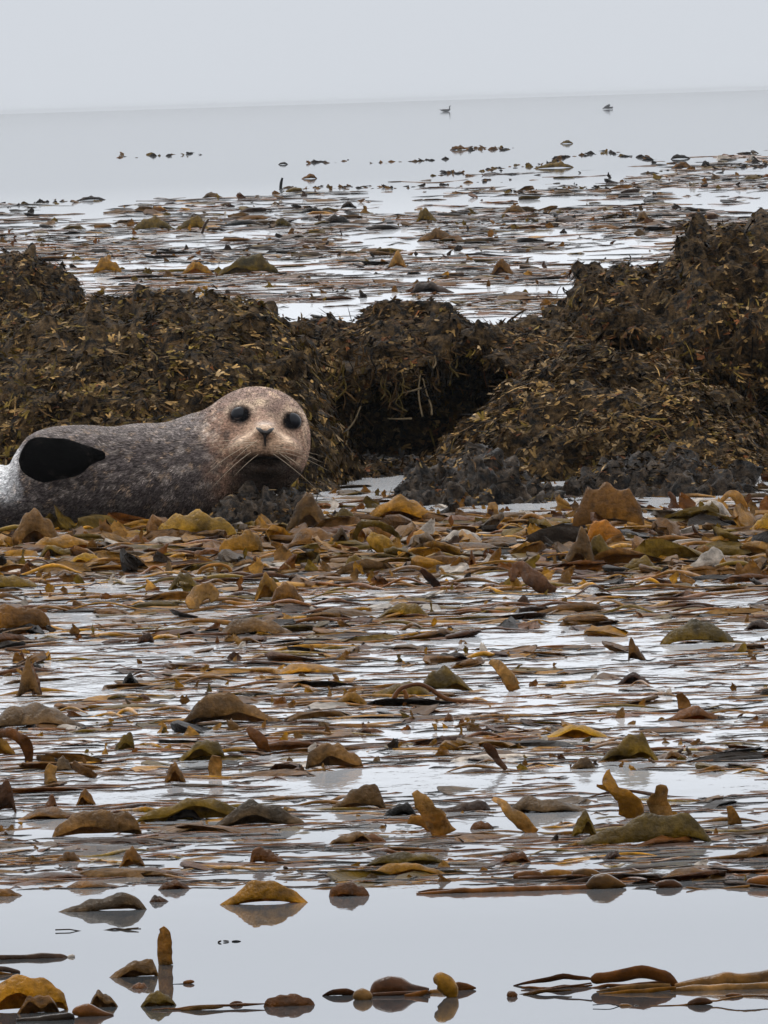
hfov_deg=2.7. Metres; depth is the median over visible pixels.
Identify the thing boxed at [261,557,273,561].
floating kelp
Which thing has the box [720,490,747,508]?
floating kelp
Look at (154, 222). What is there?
floating kelp
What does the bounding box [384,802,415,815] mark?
floating kelp
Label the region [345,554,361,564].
floating kelp
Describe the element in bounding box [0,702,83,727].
floating kelp
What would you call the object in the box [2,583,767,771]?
kelp frills
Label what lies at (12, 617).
floating kelp
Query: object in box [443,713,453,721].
floating kelp
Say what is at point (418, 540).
floating kelp
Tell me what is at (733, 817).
floating kelp
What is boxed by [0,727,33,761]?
floating kelp
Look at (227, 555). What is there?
floating kelp
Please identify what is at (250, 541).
floating kelp
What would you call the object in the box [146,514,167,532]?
floating kelp
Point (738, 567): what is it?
floating kelp
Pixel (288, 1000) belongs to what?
floating kelp
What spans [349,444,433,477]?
rock
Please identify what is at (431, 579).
floating kelp
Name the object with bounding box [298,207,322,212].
floating kelp
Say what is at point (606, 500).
floating kelp
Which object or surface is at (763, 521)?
floating kelp
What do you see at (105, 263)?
floating kelp
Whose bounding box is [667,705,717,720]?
floating kelp
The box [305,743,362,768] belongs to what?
floating kelp
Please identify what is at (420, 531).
floating kelp
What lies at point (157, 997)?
floating kelp
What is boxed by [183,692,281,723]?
floating kelp
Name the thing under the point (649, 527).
floating kelp
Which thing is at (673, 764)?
floating kelp
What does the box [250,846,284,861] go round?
floating kelp
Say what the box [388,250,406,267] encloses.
floating kelp
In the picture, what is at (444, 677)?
floating kelp
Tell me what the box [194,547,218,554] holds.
floating kelp
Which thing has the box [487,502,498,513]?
floating kelp
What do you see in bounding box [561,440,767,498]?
rock
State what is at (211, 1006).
kelp strand
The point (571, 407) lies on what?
rock
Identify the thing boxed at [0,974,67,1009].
floating kelp
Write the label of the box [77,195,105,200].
floating kelp
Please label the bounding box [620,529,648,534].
floating kelp
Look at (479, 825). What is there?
floating kelp
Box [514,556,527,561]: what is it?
floating kelp
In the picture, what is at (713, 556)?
floating kelp
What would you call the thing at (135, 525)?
floating kelp
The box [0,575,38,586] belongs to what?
floating kelp
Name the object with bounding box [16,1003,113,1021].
kelp strand
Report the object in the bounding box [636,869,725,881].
floating kelp
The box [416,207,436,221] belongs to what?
floating kelp
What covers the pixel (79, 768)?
floating kelp
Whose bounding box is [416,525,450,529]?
floating kelp
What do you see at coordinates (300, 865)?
floating kelp
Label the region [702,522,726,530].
floating kelp
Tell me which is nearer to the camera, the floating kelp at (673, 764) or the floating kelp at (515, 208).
the floating kelp at (673, 764)
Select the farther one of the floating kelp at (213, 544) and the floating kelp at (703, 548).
the floating kelp at (213, 544)
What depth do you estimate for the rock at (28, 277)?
44.46 m
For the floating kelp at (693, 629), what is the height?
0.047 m
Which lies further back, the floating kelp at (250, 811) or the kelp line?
the kelp line
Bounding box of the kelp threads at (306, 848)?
[0,558,767,889]
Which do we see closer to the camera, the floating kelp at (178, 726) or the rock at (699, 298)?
the floating kelp at (178, 726)
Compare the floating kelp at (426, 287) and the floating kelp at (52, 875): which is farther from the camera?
the floating kelp at (426, 287)
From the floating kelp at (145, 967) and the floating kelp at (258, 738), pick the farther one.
the floating kelp at (258, 738)
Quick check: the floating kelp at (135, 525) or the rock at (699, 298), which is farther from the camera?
the rock at (699, 298)
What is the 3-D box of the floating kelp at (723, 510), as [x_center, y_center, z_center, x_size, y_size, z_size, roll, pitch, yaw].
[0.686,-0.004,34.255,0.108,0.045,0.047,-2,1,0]
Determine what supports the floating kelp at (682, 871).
on the sea
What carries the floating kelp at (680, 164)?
on the sea
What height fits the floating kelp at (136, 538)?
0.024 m
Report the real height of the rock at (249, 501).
0.191 m
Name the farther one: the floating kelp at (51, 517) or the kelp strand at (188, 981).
the floating kelp at (51, 517)
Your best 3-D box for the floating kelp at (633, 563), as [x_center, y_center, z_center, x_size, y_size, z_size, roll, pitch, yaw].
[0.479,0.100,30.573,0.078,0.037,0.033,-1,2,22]
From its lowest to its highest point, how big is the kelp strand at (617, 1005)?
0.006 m
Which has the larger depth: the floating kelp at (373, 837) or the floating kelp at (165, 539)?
the floating kelp at (165, 539)
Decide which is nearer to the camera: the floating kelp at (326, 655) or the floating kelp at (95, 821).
the floating kelp at (95, 821)
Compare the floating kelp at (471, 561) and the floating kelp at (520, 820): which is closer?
the floating kelp at (520, 820)
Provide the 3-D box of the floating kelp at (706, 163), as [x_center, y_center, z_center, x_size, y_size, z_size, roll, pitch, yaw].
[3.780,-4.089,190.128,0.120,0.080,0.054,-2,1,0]
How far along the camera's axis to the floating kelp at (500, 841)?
19.67 m
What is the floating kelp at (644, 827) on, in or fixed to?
on the sea
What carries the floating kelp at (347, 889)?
on the sea
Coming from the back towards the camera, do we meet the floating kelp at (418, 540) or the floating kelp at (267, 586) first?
the floating kelp at (418, 540)
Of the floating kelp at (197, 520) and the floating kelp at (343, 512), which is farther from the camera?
the floating kelp at (343, 512)
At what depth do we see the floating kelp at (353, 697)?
24.28 m
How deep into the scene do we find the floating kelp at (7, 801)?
20.93 m
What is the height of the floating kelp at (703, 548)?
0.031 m
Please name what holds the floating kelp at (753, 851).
on the sea
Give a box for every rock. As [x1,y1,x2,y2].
[0,244,89,316]
[0,281,367,492]
[207,480,324,523]
[290,295,592,455]
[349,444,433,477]
[388,440,566,506]
[423,334,767,481]
[539,207,767,416]
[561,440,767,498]
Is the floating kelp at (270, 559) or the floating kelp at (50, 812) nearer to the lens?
the floating kelp at (50, 812)
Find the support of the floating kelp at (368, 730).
on the sea
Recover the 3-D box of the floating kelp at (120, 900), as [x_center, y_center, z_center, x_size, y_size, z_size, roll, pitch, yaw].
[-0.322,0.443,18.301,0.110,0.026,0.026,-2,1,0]
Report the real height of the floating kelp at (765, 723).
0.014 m
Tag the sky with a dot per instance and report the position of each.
(56, 55)
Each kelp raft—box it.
[0,150,767,521]
[0,503,767,887]
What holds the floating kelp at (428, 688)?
on the kelp raft at (562, 537)
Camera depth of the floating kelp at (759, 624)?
27.11 m
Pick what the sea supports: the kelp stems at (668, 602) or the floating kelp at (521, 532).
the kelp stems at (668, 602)
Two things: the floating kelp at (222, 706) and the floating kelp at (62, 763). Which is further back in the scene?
the floating kelp at (222, 706)
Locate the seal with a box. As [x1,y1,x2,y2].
[0,386,325,527]
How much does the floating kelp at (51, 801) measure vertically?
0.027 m
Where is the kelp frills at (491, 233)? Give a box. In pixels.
[0,156,759,321]
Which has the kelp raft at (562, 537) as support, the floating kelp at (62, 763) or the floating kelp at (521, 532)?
the floating kelp at (521, 532)
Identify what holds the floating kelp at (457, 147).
on the sea
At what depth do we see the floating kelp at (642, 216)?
111.96 m
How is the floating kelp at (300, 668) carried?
on the sea
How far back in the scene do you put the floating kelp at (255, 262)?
85.94 m
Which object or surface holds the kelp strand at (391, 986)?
on the sea
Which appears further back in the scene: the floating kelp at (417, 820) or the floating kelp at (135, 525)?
the floating kelp at (135, 525)
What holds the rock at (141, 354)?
on the sea
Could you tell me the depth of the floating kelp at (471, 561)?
31.24 m
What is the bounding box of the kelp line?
[0,145,767,205]
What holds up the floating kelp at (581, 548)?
on the sea
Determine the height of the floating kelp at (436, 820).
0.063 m
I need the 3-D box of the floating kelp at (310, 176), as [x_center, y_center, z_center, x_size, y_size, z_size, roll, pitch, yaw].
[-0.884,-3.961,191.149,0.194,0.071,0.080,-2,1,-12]
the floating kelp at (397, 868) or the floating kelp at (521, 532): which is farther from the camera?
the floating kelp at (521, 532)
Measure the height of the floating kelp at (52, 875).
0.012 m
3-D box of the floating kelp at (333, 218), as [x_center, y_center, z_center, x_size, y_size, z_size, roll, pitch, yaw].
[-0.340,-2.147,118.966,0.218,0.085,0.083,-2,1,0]
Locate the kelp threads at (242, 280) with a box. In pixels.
[0,155,767,317]
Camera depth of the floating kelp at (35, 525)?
33.73 m
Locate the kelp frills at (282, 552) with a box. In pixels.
[0,491,767,590]
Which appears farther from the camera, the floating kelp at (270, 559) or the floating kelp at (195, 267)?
the floating kelp at (195, 267)
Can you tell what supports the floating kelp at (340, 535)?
on the floating kelp at (349, 543)
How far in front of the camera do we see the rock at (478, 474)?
36.12 m
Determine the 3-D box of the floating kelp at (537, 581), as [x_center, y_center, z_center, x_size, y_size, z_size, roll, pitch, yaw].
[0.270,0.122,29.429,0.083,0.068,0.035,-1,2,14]
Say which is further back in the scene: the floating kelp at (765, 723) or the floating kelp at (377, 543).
the floating kelp at (377, 543)
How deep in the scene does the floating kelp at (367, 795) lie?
20.70 m
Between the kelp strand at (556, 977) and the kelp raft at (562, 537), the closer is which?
the kelp strand at (556, 977)
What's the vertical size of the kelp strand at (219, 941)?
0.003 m
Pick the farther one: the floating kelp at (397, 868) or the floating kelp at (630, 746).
the floating kelp at (630, 746)
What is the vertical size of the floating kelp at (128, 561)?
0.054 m
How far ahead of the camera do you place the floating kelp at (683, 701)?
23.65 m
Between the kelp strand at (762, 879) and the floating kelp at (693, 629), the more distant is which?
the floating kelp at (693, 629)
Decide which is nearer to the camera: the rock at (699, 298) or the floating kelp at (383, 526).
the floating kelp at (383, 526)
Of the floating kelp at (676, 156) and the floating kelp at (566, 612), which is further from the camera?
the floating kelp at (676, 156)
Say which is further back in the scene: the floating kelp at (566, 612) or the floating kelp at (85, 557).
the floating kelp at (85, 557)
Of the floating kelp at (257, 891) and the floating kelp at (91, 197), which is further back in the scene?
the floating kelp at (91, 197)
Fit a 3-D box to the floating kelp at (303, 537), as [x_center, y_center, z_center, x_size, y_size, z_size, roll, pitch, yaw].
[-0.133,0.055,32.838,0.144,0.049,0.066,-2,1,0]
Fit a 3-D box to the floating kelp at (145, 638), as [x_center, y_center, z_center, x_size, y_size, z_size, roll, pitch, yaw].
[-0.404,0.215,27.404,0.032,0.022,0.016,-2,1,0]
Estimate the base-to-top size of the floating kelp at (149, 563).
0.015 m
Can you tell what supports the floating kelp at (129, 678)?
on the sea
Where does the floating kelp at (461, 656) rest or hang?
on the sea
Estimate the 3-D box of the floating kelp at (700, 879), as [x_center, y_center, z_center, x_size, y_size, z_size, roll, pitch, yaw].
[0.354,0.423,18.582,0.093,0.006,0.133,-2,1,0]
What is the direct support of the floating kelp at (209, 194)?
on the sea
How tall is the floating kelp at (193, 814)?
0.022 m
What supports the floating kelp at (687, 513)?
on the kelp raft at (562, 537)
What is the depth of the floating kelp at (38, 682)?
25.13 m
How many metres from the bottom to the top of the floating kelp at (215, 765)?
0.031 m
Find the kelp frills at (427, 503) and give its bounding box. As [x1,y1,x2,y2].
[312,481,767,517]
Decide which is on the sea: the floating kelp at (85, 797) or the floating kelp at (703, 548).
the floating kelp at (85, 797)
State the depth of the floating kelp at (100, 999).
16.34 m
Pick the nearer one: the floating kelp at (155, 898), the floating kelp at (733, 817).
the floating kelp at (155, 898)
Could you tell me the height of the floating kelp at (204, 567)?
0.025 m
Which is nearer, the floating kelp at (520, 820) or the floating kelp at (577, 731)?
the floating kelp at (520, 820)
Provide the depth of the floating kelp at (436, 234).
102.43 m
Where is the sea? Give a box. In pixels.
[0,90,767,1023]
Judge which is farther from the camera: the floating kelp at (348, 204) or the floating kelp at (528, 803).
the floating kelp at (348, 204)
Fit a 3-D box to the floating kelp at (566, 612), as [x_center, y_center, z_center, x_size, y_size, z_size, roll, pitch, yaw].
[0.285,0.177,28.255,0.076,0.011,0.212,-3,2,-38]
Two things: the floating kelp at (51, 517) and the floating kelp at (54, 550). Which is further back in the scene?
the floating kelp at (51, 517)
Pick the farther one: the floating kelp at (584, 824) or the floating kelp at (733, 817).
the floating kelp at (733, 817)
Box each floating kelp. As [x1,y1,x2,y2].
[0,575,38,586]
[0,603,50,630]
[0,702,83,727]
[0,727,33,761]
[0,738,14,753]
[0,779,16,811]
[0,872,86,879]
[0,888,21,896]
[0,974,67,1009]
[13,508,58,544]
[16,656,40,695]
[17,806,74,819]
[17,995,58,1013]
[31,664,41,694]
[36,534,88,547]
[40,545,70,556]
[41,841,61,847]
[44,513,57,527]
[44,763,57,784]
[44,794,56,807]
[52,809,141,836]
[54,505,76,530]
[56,755,72,770]
[56,851,79,861]
[59,892,145,911]
[66,881,116,887]
[71,552,97,562]
[71,760,97,777]
[72,868,179,877]
[76,788,95,804]
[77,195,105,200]
[90,989,117,1006]
[93,256,121,273]
[109,959,158,977]
[114,732,134,749]
[118,561,165,566]
[119,846,144,866]
[120,548,148,571]
[122,672,137,683]
[127,523,145,528]
[130,535,149,542]
[131,982,147,988]
[133,216,174,230]
[134,867,191,874]
[137,632,153,642]
[138,798,234,821]
[139,693,150,699]
[140,990,175,1006]
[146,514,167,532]
[150,895,168,901]
[151,536,180,542]
[152,822,203,832]
[157,926,172,964]
[158,509,236,534]
[158,879,190,889]
[163,809,200,820]
[164,762,185,782]
[168,572,196,589]
[170,720,210,733]
[175,824,242,832]
[176,215,208,229]
[178,739,224,760]
[181,261,212,273]
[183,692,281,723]
[185,583,218,608]
[193,529,226,536]
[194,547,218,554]
[197,563,232,573]
[201,219,209,233]
[203,192,220,197]
[203,541,221,548]
[208,755,221,775]
[216,799,304,825]
[217,253,278,274]
[217,549,254,562]
[219,529,263,552]
[220,220,264,226]
[220,880,306,904]
[221,617,291,634]
[246,726,270,751]
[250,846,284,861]
[253,675,281,679]
[254,572,277,600]
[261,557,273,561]
[264,994,314,1006]
[271,582,303,601]
[275,218,291,226]
[276,663,354,673]
[278,826,303,830]
[282,862,322,867]
[286,492,324,530]
[286,527,334,548]
[296,540,366,548]
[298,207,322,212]
[302,174,316,178]
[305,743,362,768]
[318,653,335,657]
[321,526,349,533]
[326,214,349,222]
[329,831,372,843]
[329,882,369,896]
[331,784,385,808]
[332,527,348,541]
[334,508,353,516]
[337,692,366,703]
[341,201,356,207]
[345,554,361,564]
[346,528,364,541]
[353,520,401,540]
[355,833,385,841]
[356,728,383,732]
[366,532,397,552]
[366,851,447,865]
[370,494,436,518]
[374,557,410,561]
[374,681,428,694]
[376,863,443,874]
[378,603,428,617]
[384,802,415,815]
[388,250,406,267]
[392,682,494,703]
[396,547,440,557]
[402,689,408,705]
[406,531,434,548]
[407,815,429,831]
[409,529,424,541]
[411,282,453,292]
[412,790,456,834]
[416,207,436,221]
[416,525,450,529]
[417,228,449,241]
[419,568,440,586]
[423,665,471,690]
[439,652,467,659]
[440,529,481,540]
[442,800,490,811]
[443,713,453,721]
[450,145,467,149]
[453,542,496,549]
[457,768,496,772]
[468,549,475,565]
[470,821,493,829]
[479,841,520,843]
[482,743,507,769]
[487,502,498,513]
[488,659,520,690]
[490,258,514,274]
[491,797,538,832]
[500,851,530,861]
[501,528,522,535]
[503,205,526,212]
[510,561,556,592]
[512,520,560,535]
[512,795,590,811]
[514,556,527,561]
[526,518,553,528]
[534,161,572,168]
[540,725,606,737]
[553,610,578,614]
[562,526,593,562]
[562,812,711,845]
[570,756,595,768]
[572,481,644,526]
[572,810,596,835]
[588,519,625,542]
[591,534,611,555]
[596,784,607,791]
[598,732,657,761]
[602,769,643,817]
[603,850,620,859]
[617,526,650,529]
[617,672,650,683]
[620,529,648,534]
[623,555,654,568]
[627,520,652,525]
[628,637,644,660]
[629,835,694,845]
[631,535,643,550]
[635,211,651,221]
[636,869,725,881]
[646,784,672,815]
[651,517,681,536]
[660,618,733,643]
[662,505,732,519]
[662,866,720,877]
[665,751,686,758]
[666,762,684,767]
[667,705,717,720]
[671,154,689,158]
[671,161,691,168]
[672,565,734,574]
[676,692,690,708]
[684,878,726,880]
[690,546,725,566]
[696,545,708,552]
[701,160,709,165]
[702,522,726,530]
[705,500,730,516]
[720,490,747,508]
[725,558,743,561]
[727,806,741,824]
[734,562,742,574]
[736,845,767,857]
[744,620,767,629]
[750,513,767,529]
[760,688,767,694]
[760,720,767,725]
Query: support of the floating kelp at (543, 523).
on the kelp raft at (562, 537)
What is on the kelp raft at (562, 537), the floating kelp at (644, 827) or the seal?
the seal
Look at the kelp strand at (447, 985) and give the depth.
16.31 m
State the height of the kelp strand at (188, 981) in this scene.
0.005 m
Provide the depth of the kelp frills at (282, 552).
31.86 m
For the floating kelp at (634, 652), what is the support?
on the sea
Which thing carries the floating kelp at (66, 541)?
on the sea
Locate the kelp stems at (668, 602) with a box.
[0,511,767,614]
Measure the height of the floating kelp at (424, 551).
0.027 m
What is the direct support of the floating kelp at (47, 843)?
on the sea
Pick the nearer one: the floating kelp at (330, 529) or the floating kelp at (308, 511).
the floating kelp at (330, 529)
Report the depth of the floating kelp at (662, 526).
32.62 m
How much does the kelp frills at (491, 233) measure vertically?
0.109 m
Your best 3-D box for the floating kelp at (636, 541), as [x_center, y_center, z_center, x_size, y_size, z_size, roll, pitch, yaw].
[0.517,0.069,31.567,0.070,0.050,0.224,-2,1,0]
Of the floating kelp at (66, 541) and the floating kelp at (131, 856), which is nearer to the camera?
the floating kelp at (131, 856)
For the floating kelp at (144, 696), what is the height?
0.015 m
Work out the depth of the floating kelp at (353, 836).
19.76 m
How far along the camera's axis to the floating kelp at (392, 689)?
24.61 m
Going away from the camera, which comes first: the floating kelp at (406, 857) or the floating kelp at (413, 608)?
the floating kelp at (406, 857)
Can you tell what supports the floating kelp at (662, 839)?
on the sea
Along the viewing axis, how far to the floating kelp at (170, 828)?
20.29 m
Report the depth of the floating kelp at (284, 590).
29.38 m
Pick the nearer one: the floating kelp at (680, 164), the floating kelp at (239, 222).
the floating kelp at (239, 222)
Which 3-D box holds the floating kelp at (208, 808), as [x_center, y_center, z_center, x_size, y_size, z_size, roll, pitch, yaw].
[-0.246,0.379,20.542,0.138,0.034,0.027,-2,1,0]
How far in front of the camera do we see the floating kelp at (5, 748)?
22.81 m
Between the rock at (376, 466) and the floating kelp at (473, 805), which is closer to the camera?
the floating kelp at (473, 805)
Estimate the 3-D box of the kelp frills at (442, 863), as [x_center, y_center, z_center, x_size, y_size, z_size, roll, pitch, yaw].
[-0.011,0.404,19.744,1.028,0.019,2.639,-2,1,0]
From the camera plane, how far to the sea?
22.65 m
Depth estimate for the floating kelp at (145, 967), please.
16.89 m
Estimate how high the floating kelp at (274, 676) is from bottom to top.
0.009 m
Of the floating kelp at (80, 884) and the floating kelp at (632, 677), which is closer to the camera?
the floating kelp at (80, 884)
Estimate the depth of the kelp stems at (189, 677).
23.42 m
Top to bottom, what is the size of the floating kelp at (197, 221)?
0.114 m
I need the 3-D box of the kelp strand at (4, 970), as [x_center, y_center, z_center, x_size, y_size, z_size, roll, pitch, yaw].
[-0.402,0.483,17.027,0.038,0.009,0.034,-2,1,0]
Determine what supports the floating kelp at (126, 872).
on the sea
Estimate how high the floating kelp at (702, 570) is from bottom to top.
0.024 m
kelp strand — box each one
[0,953,74,959]
[0,966,19,974]
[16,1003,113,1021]
[55,927,140,930]
[152,1001,265,1010]
[179,980,193,983]
[218,940,240,942]
[322,976,429,999]
[416,873,625,893]
[430,972,475,996]
[507,973,591,996]
[513,868,600,878]
[591,965,767,993]
[593,1003,638,1005]
[638,880,682,888]
[650,993,767,1005]
[686,875,767,888]
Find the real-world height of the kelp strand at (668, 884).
0.012 m
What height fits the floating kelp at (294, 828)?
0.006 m
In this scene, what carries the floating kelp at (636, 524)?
on the sea
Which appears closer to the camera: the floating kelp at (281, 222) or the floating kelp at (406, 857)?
the floating kelp at (406, 857)
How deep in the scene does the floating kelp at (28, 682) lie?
25.08 m
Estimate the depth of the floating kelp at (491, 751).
21.75 m
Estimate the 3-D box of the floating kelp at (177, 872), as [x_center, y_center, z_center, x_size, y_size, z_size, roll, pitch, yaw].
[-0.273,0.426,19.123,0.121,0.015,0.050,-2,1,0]
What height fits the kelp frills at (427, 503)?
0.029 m
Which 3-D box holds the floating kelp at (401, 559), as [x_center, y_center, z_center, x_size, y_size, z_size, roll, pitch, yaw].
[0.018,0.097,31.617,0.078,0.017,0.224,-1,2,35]
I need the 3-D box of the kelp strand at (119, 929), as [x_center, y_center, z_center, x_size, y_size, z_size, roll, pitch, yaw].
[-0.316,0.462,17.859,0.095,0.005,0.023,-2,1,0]
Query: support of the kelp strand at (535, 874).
on the sea
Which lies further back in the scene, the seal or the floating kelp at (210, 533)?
the seal
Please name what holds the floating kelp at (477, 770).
on the sea
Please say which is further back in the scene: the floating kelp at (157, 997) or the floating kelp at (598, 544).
the floating kelp at (598, 544)
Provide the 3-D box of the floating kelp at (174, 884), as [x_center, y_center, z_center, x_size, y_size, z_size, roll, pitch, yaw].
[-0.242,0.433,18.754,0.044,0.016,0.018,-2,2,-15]
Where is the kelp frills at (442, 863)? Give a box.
[0,807,767,883]
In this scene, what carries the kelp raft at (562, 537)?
on the sea
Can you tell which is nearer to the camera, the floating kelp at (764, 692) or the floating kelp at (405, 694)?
the floating kelp at (764, 692)
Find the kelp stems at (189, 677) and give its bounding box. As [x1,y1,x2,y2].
[0,614,767,883]
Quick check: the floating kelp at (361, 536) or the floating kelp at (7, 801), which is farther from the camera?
the floating kelp at (361, 536)
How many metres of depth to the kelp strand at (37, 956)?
17.31 m
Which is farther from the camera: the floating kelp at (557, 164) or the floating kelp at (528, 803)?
the floating kelp at (557, 164)
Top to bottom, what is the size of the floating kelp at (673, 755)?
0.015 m
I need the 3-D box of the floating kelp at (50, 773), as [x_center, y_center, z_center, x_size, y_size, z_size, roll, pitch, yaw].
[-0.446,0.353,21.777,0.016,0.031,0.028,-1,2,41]
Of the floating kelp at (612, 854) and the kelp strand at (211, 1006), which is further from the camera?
the floating kelp at (612, 854)
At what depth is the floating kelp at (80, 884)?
18.85 m
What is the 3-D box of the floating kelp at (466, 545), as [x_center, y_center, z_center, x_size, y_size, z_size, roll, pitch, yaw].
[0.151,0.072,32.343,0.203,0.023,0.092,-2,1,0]
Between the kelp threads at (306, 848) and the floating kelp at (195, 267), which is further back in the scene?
the floating kelp at (195, 267)
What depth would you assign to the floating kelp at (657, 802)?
20.12 m
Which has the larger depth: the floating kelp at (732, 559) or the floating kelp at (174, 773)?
the floating kelp at (732, 559)
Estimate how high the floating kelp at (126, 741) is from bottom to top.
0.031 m
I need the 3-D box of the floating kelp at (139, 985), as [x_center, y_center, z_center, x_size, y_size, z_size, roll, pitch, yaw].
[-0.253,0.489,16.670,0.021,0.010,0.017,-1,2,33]
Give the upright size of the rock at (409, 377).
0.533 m
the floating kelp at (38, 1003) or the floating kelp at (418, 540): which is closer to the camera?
the floating kelp at (38, 1003)
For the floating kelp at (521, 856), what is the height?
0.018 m
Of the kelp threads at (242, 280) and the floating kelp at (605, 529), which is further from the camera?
the kelp threads at (242, 280)
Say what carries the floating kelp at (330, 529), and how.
on the kelp raft at (562, 537)
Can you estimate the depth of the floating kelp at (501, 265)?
81.81 m
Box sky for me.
[0,0,767,113]
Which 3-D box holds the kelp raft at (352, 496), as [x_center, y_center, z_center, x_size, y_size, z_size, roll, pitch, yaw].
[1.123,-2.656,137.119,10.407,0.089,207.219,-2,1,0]
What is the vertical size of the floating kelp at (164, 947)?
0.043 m
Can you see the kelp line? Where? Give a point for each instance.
(528, 164)
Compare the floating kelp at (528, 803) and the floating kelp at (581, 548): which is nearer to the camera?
the floating kelp at (528, 803)
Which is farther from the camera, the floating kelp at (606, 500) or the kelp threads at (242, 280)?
the kelp threads at (242, 280)
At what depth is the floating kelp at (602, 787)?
20.97 m
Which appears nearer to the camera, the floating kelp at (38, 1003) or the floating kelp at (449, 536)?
the floating kelp at (38, 1003)
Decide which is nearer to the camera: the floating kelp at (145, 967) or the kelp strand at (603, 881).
the floating kelp at (145, 967)
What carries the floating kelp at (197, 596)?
on the sea
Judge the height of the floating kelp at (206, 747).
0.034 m
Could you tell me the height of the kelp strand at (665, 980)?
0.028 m
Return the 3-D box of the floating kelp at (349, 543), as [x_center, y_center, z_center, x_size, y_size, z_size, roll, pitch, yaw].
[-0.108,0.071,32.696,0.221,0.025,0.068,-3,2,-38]
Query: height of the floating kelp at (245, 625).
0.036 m
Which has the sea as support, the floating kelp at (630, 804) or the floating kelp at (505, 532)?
the floating kelp at (630, 804)
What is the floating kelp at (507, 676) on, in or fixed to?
on the sea
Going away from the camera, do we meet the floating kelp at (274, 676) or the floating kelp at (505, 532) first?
the floating kelp at (274, 676)
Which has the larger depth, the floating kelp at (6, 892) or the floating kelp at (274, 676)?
the floating kelp at (274, 676)
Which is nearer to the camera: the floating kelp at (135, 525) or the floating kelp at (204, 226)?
the floating kelp at (135, 525)
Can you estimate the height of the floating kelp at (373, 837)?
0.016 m
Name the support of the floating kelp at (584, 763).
on the sea
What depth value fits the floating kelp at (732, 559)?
30.87 m
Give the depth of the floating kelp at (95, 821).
20.19 m
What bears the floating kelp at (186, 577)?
on the sea
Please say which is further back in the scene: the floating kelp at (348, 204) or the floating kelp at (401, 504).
the floating kelp at (348, 204)
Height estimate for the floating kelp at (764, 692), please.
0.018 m
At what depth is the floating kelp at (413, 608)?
28.29 m
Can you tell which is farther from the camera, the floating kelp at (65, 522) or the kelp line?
the kelp line
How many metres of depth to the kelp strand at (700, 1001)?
16.04 m
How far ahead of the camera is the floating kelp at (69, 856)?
19.53 m
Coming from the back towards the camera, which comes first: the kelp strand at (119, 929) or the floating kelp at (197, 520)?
the floating kelp at (197, 520)

